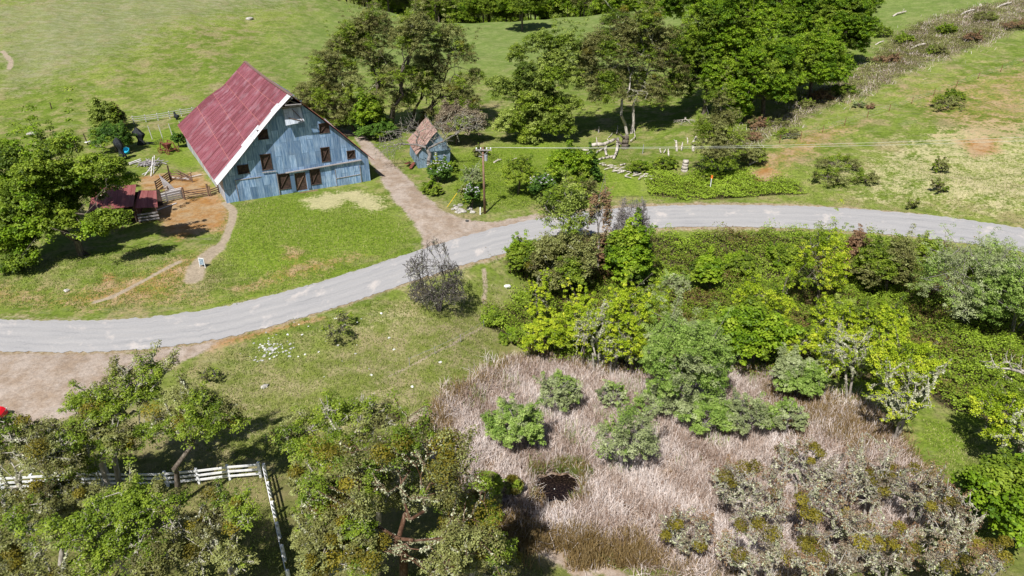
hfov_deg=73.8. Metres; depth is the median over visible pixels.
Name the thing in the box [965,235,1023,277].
willow tree
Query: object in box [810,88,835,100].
bush
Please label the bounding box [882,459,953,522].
lichened shrub
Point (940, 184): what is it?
bush
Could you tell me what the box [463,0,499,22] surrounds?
woodland tree
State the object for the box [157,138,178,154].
rusty machine
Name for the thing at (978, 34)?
bush
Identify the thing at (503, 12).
woodland tree
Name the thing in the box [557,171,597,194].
bush
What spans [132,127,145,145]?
netting bundle
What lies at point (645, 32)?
oak tree
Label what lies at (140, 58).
ground
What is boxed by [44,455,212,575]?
oak tree
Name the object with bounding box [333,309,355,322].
scrub bush
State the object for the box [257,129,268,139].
window
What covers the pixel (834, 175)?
bush
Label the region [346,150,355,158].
window
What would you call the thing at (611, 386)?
willow tree
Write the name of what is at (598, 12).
woodland tree
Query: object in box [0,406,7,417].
parked car
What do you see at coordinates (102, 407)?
oak tree
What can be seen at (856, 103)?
bush
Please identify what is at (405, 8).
woodland tree
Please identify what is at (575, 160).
bush
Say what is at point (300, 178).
door
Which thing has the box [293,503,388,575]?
oak tree
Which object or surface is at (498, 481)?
bush
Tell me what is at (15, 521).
oak tree
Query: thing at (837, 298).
bush
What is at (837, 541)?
thicket undergrowth
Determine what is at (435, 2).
woodland tree
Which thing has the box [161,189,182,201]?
board fence
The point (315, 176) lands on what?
window
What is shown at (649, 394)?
willow tree
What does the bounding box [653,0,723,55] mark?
oak tree
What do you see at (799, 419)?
bush
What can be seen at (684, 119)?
rock pile
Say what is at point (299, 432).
oak tree
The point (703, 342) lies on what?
willow tree
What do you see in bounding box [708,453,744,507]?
lichened shrub
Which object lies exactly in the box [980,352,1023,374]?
dead branch
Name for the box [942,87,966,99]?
bush
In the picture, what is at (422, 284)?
roadside tree
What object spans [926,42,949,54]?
bush
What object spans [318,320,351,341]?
scrub bush
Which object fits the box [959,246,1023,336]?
willow tree
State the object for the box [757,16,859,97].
oak tree
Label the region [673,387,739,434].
willow tree
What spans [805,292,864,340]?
maple tree
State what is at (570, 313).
maple tree
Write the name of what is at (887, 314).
maple tree
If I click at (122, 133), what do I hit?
bush
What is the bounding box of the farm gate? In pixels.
[181,184,209,199]
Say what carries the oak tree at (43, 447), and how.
on the ground at (140, 58)
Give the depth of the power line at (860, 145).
86.08 m
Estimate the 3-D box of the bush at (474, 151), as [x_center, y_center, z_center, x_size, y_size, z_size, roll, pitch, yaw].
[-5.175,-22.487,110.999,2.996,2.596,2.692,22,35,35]
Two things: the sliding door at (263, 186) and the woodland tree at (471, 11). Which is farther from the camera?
the woodland tree at (471, 11)
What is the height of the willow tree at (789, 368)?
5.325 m
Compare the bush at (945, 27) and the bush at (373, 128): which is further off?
the bush at (945, 27)
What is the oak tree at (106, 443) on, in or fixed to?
on the ground at (140, 58)
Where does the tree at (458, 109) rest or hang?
on the ground at (140, 58)
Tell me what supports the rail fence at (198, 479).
on the ground at (140, 58)
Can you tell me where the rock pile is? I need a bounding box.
[678,117,694,123]
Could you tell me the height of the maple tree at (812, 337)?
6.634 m
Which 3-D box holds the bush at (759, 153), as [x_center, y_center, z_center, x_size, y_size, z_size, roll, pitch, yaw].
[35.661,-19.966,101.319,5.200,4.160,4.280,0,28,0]
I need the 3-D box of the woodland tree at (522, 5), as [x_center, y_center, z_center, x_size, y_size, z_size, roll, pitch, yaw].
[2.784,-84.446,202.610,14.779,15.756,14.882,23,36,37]
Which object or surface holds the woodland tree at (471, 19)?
on the hills
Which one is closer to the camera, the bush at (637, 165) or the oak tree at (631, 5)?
the bush at (637, 165)
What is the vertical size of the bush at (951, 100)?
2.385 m
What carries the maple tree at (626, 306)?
on the marsh ground at (560, 474)
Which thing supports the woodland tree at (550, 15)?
on the hills
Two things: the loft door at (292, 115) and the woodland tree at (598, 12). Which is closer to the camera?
the loft door at (292, 115)
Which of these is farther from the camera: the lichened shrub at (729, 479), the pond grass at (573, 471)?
the pond grass at (573, 471)
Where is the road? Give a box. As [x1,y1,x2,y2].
[0,204,1023,352]
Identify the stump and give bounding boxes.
[614,134,628,149]
[681,159,688,171]
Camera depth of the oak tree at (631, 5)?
163.40 m
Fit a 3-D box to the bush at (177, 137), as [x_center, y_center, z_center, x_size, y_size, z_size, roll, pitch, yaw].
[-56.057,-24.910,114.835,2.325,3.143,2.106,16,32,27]
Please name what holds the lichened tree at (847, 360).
on the ground at (140, 58)
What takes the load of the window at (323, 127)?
in the barn
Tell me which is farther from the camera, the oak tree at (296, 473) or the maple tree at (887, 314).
the maple tree at (887, 314)
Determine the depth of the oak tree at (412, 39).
115.60 m
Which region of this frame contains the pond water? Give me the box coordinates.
[535,474,579,501]
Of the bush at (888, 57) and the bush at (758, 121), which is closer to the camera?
the bush at (758, 121)
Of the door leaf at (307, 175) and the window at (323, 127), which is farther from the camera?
the door leaf at (307, 175)
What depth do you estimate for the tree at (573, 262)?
73.49 m
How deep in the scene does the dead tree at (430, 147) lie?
103.11 m
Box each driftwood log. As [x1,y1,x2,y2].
[592,137,614,146]
[599,155,613,159]
[612,137,620,159]
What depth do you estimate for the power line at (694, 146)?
86.10 m
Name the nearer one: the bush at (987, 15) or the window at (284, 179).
the window at (284, 179)
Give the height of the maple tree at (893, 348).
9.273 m
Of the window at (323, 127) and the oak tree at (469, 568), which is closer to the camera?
the oak tree at (469, 568)
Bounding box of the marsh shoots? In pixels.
[465,366,802,472]
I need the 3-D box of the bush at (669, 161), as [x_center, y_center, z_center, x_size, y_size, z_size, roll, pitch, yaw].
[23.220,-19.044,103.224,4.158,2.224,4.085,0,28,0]
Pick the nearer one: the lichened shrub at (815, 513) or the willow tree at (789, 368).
the lichened shrub at (815, 513)
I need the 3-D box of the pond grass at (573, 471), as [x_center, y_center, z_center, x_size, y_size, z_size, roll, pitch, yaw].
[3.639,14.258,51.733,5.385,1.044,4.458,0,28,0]
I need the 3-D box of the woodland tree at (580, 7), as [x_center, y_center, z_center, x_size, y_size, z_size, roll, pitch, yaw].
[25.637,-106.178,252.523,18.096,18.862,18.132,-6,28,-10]
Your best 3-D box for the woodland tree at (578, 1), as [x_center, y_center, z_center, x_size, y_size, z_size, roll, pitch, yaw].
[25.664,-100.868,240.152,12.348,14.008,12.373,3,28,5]
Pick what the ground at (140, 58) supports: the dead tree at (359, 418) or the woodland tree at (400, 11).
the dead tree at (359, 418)
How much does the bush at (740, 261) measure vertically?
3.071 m
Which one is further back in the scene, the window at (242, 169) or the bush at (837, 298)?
the window at (242, 169)
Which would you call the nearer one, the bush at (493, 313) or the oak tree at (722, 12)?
the bush at (493, 313)
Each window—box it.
[237,164,249,174]
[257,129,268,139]
[259,153,272,170]
[277,173,290,189]
[309,168,321,184]
[318,122,329,133]
[320,147,330,161]
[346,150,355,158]
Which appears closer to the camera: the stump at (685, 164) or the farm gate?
the farm gate
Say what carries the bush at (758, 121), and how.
on the ground at (140, 58)
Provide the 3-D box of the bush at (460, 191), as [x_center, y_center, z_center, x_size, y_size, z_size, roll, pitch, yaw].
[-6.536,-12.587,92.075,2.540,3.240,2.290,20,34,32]
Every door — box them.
[235,174,279,201]
[283,107,303,125]
[294,172,306,190]
[335,165,361,185]
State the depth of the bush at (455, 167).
102.78 m
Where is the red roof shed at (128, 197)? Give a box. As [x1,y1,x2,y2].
[88,184,162,223]
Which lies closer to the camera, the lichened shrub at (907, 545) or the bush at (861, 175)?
the lichened shrub at (907, 545)
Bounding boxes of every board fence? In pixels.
[154,172,170,189]
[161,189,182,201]
[170,172,192,181]
[208,185,219,195]
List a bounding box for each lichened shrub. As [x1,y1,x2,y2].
[657,503,717,558]
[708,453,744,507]
[710,459,796,534]
[711,516,798,575]
[764,432,847,499]
[787,533,871,575]
[790,478,884,550]
[833,430,906,520]
[840,499,923,575]
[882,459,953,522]
[916,475,986,571]
[919,534,1013,575]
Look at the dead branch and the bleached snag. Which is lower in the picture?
the dead branch
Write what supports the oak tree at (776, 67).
on the ground at (140, 58)
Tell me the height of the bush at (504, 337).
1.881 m
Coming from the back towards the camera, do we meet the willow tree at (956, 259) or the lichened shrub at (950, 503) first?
the willow tree at (956, 259)
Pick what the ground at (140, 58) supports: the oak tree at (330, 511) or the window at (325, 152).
the oak tree at (330, 511)
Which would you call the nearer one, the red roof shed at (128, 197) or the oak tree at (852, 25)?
the red roof shed at (128, 197)
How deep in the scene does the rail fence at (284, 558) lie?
44.17 m
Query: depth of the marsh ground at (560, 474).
52.03 m
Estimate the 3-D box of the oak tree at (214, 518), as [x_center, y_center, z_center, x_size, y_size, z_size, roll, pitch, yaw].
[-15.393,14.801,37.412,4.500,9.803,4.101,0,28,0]
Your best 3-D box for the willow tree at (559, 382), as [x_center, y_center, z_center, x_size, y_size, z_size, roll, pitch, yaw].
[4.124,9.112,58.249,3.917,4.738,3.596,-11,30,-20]
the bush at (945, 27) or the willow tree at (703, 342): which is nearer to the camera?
the willow tree at (703, 342)
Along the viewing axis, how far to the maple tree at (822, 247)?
69.70 m
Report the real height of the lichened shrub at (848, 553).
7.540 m
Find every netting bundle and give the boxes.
[113,137,127,159]
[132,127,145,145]
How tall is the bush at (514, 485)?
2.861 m
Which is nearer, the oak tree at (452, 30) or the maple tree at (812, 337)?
the maple tree at (812, 337)
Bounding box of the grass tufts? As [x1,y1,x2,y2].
[0,138,1023,575]
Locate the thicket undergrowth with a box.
[642,432,1015,575]
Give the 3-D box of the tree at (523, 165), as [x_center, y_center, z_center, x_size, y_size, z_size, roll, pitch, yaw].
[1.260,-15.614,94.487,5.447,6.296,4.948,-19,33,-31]
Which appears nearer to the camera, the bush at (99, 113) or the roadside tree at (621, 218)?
the roadside tree at (621, 218)
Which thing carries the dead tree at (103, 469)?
on the ground at (140, 58)
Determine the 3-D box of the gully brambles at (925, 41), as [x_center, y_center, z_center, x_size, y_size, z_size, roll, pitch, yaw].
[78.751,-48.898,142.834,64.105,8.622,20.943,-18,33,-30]
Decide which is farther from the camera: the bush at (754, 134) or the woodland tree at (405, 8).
the woodland tree at (405, 8)
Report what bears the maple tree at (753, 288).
on the ground at (140, 58)
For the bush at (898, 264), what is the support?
on the ground at (140, 58)
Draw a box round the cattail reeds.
[425,349,970,575]
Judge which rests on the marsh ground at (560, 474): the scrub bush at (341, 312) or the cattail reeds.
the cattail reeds
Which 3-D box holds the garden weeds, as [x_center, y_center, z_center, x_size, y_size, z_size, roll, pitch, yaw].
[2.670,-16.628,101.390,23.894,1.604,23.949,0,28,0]
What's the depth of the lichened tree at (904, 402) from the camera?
51.36 m
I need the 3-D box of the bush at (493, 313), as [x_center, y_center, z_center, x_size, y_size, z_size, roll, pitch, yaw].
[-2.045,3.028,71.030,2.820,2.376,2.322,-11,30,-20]
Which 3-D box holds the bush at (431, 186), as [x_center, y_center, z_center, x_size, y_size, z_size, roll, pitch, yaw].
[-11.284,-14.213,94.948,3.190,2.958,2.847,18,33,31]
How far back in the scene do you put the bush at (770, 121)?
115.82 m
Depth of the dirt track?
60.25 m
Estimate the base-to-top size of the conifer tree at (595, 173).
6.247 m
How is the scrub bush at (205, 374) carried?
on the ground at (140, 58)
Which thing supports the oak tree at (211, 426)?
on the ground at (140, 58)
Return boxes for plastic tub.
[123,147,129,153]
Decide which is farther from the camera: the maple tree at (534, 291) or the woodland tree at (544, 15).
the woodland tree at (544, 15)
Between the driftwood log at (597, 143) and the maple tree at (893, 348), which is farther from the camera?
the driftwood log at (597, 143)
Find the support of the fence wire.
attached to the fence post
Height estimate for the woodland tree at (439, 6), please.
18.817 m
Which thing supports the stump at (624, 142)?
on the ground at (140, 58)
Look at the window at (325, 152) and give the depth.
95.80 m
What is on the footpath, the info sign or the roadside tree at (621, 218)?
the info sign
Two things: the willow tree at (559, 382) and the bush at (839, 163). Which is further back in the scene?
the bush at (839, 163)
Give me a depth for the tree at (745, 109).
115.74 m
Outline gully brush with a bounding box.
[726,0,1023,155]
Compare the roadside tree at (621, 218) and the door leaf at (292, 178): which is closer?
the roadside tree at (621, 218)
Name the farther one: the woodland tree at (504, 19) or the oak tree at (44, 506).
the woodland tree at (504, 19)
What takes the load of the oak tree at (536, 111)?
on the ground at (140, 58)
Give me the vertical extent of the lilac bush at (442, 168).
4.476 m
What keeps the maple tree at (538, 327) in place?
on the marsh ground at (560, 474)
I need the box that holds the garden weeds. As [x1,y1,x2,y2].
[448,151,609,208]
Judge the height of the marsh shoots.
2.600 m
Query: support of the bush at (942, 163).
on the ground at (140, 58)
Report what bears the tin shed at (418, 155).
on the ground at (140, 58)
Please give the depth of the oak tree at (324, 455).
38.49 m
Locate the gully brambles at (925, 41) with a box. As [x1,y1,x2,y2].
[819,20,1004,99]
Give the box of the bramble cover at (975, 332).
[480,218,1023,426]
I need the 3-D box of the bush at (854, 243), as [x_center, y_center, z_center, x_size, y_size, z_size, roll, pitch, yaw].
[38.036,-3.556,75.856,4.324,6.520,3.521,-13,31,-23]
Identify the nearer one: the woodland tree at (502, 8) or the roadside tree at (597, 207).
the roadside tree at (597, 207)
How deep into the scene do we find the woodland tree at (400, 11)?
267.74 m
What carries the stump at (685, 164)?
on the ground at (140, 58)
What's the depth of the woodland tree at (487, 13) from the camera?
247.76 m
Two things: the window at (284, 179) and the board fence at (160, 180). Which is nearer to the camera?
the window at (284, 179)
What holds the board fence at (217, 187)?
on the ground at (140, 58)
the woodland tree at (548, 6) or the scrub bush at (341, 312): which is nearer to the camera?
the scrub bush at (341, 312)
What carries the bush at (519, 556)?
on the ground at (140, 58)
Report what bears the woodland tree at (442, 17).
on the hills
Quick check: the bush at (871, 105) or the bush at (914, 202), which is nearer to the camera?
the bush at (914, 202)
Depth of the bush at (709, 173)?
97.64 m
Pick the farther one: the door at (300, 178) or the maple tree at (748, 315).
the door at (300, 178)
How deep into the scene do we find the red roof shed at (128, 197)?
86.20 m
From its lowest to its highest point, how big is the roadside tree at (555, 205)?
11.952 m
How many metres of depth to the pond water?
51.60 m
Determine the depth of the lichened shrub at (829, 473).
47.81 m
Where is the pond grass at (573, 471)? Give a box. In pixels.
[526,454,593,499]
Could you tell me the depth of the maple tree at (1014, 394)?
49.76 m
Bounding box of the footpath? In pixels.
[0,51,493,430]
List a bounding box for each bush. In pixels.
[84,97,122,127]
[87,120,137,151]
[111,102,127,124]
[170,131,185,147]
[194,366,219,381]
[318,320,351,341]
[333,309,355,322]
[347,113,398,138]
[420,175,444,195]
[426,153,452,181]
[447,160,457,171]
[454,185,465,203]
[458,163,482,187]
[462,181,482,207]
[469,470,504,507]
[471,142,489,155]
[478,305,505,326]
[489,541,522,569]
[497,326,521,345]
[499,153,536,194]
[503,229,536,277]
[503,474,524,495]
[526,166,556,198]
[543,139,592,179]
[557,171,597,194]
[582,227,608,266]
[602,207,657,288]
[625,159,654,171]
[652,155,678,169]
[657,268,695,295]
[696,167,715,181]
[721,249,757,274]
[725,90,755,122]
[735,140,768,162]
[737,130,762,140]
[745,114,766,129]
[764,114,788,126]
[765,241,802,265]
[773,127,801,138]
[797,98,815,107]
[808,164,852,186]
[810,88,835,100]
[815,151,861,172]
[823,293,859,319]
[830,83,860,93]
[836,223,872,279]
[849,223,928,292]
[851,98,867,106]
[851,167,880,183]
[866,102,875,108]
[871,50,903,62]
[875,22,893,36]
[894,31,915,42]
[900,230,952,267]
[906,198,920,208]
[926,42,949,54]
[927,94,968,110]
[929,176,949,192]
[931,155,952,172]
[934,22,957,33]
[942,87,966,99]
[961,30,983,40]
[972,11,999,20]
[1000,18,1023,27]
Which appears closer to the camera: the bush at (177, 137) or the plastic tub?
the plastic tub
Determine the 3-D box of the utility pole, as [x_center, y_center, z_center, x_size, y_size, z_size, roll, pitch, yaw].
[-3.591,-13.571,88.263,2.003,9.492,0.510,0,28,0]
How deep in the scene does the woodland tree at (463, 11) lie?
240.48 m
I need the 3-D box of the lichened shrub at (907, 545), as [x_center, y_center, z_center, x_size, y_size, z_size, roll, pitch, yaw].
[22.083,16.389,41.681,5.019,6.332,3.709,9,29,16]
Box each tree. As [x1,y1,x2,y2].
[0,86,140,274]
[0,412,88,534]
[0,485,82,575]
[6,401,137,517]
[7,469,121,565]
[19,523,50,575]
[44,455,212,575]
[56,339,181,489]
[90,363,151,488]
[140,368,251,505]
[176,477,263,575]
[263,387,415,502]
[283,459,343,552]
[290,0,388,132]
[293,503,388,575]
[295,388,518,575]
[298,422,464,569]
[320,392,374,443]
[330,0,444,135]
[350,86,386,136]
[357,0,382,9]
[370,0,394,12]
[371,107,482,166]
[380,2,407,14]
[389,0,416,13]
[391,0,423,9]
[402,238,466,311]
[408,0,488,128]
[412,481,523,575]
[413,5,440,20]
[414,0,456,20]
[417,0,460,21]
[433,98,488,144]
[437,15,464,22]
[439,0,469,22]
[442,0,479,22]
[451,15,482,22]
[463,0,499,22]
[469,0,505,21]
[470,11,498,21]
[480,392,545,450]
[483,3,592,143]
[484,10,527,21]
[492,16,524,21]
[493,0,544,20]
[493,6,529,21]
[496,0,548,30]
[512,10,547,19]
[514,0,553,19]
[518,308,571,356]
[521,211,603,299]
[524,267,553,316]
[531,2,565,18]
[532,164,597,233]
[532,368,582,411]
[538,9,569,19]
[549,0,589,16]
[560,1,603,16]
[561,277,601,357]
[565,0,693,135]
[565,6,601,16]
[568,0,595,16]
[569,293,622,371]
[582,141,603,180]
[587,8,610,15]
[587,174,616,274]
[589,0,674,13]
[590,396,665,471]
[595,325,639,375]
[595,378,627,408]
[603,261,670,377]
[611,196,649,233]
[632,378,677,418]
[638,284,737,404]
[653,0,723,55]
[667,0,740,114]
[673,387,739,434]
[680,0,774,100]
[687,59,752,172]
[688,246,724,291]
[707,9,806,118]
[712,294,805,366]
[722,387,780,440]
[731,265,798,326]
[750,0,813,38]
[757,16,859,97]
[769,342,831,397]
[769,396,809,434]
[776,0,883,53]
[779,320,832,376]
[787,199,854,306]
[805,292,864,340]
[814,316,876,399]
[824,0,886,12]
[854,292,910,344]
[859,321,957,410]
[861,355,955,440]
[908,216,1015,327]
[950,446,1023,547]
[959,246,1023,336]
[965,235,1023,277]
[966,362,1023,456]
[986,406,1023,454]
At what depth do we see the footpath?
75.80 m
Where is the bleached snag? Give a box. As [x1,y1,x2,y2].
[674,140,677,151]
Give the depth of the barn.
95.09 m
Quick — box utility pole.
[476,147,490,213]
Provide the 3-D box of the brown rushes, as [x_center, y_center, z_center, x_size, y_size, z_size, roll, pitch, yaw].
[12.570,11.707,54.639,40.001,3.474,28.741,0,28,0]
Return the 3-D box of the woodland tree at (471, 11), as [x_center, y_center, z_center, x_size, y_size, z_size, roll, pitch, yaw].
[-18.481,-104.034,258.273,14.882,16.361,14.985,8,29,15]
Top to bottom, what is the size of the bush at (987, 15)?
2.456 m
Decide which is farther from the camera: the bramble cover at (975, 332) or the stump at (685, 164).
the stump at (685, 164)
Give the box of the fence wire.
[783,59,1017,137]
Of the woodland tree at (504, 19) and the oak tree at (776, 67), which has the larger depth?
the woodland tree at (504, 19)
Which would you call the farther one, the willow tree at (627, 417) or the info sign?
the info sign
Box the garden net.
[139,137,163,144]
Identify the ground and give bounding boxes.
[0,0,1023,575]
[438,364,939,575]
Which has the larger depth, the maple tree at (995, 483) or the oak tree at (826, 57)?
the oak tree at (826, 57)
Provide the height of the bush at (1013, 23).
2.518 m
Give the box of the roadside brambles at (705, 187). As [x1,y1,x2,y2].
[642,165,806,199]
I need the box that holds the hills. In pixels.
[341,0,551,19]
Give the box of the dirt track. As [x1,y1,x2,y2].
[0,127,627,575]
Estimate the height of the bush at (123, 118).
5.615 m
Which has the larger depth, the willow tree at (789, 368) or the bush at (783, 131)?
the bush at (783, 131)
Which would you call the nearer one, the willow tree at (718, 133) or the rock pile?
the willow tree at (718, 133)
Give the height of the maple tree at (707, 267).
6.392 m
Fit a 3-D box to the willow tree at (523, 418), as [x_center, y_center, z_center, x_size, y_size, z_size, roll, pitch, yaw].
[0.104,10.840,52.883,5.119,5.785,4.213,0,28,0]
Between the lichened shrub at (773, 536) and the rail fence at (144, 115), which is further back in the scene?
the rail fence at (144, 115)
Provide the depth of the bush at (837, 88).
125.89 m
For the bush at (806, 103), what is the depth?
121.74 m
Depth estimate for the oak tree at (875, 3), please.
161.77 m
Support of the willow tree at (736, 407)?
on the marsh ground at (560, 474)
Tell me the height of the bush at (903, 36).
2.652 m
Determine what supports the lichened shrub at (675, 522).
on the marsh ground at (560, 474)
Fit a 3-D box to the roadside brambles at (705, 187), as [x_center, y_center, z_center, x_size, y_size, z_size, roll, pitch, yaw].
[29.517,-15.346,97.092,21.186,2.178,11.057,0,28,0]
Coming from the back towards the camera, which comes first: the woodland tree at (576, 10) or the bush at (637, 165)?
the woodland tree at (576, 10)
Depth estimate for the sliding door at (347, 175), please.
98.43 m
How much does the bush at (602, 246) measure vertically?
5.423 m
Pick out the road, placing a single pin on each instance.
(79, 336)
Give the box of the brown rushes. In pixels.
[421,346,951,575]
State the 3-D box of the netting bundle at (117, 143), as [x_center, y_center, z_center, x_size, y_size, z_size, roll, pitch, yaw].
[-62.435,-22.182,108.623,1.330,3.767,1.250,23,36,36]
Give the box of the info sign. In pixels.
[198,258,205,267]
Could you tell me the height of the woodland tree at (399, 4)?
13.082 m
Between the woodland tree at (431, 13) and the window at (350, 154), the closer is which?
the window at (350, 154)
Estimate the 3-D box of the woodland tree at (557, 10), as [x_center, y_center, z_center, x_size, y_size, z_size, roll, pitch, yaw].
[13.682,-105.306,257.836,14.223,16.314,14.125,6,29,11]
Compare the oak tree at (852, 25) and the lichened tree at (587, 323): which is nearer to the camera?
the lichened tree at (587, 323)
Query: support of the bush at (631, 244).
on the ground at (140, 58)
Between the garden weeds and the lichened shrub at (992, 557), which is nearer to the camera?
the lichened shrub at (992, 557)
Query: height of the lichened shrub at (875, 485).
8.088 m
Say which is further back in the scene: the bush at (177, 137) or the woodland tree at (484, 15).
the woodland tree at (484, 15)
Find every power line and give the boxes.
[487,141,1007,147]
[491,137,1017,147]
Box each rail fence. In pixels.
[0,462,262,489]
[126,107,192,123]
[262,463,289,575]
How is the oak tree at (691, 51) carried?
on the ground at (140, 58)
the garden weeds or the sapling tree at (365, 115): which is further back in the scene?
the sapling tree at (365, 115)
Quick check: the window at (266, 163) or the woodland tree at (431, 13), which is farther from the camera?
the woodland tree at (431, 13)
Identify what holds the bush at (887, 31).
on the ground at (140, 58)
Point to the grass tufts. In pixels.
(304, 364)
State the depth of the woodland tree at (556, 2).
242.51 m
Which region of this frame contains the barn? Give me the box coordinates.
[178,61,373,202]
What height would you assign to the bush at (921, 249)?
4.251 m
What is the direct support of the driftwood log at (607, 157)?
on the ground at (140, 58)
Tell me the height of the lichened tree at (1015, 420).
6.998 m
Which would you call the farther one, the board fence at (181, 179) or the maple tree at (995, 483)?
the board fence at (181, 179)
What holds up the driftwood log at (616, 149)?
on the ground at (140, 58)
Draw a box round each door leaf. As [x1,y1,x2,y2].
[290,175,295,191]
[306,173,310,188]
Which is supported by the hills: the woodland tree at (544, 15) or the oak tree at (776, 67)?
the woodland tree at (544, 15)
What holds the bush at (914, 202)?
on the ground at (140, 58)
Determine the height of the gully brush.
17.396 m
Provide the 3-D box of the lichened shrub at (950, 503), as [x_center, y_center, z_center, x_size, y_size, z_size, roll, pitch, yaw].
[27.038,15.570,42.602,3.470,6.973,4.064,25,37,39]
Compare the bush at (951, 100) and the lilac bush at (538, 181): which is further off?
the bush at (951, 100)
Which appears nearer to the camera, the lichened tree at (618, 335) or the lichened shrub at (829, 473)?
the lichened shrub at (829, 473)
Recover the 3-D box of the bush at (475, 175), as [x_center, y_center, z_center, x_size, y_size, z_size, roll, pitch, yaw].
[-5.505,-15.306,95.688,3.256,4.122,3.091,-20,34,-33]
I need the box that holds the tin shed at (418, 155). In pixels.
[405,118,450,167]
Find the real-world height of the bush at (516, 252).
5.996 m
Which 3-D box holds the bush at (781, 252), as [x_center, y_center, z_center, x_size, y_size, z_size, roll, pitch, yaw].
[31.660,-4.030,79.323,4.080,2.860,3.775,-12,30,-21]
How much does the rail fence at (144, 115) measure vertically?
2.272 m
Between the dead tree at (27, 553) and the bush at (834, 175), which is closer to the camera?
the dead tree at (27, 553)
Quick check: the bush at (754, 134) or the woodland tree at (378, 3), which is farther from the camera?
the woodland tree at (378, 3)
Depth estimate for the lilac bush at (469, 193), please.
90.01 m
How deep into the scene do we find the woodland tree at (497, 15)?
266.83 m
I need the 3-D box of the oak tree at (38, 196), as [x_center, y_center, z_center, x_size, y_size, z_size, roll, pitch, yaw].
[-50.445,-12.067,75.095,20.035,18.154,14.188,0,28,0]
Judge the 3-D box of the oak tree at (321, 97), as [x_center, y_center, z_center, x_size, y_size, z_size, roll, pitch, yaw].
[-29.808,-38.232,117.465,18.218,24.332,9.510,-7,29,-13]
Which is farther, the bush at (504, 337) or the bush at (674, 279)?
the bush at (674, 279)
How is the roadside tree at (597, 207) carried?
on the ground at (140, 58)
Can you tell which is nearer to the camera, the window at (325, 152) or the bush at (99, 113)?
the window at (325, 152)
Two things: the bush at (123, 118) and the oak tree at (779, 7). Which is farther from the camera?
the oak tree at (779, 7)

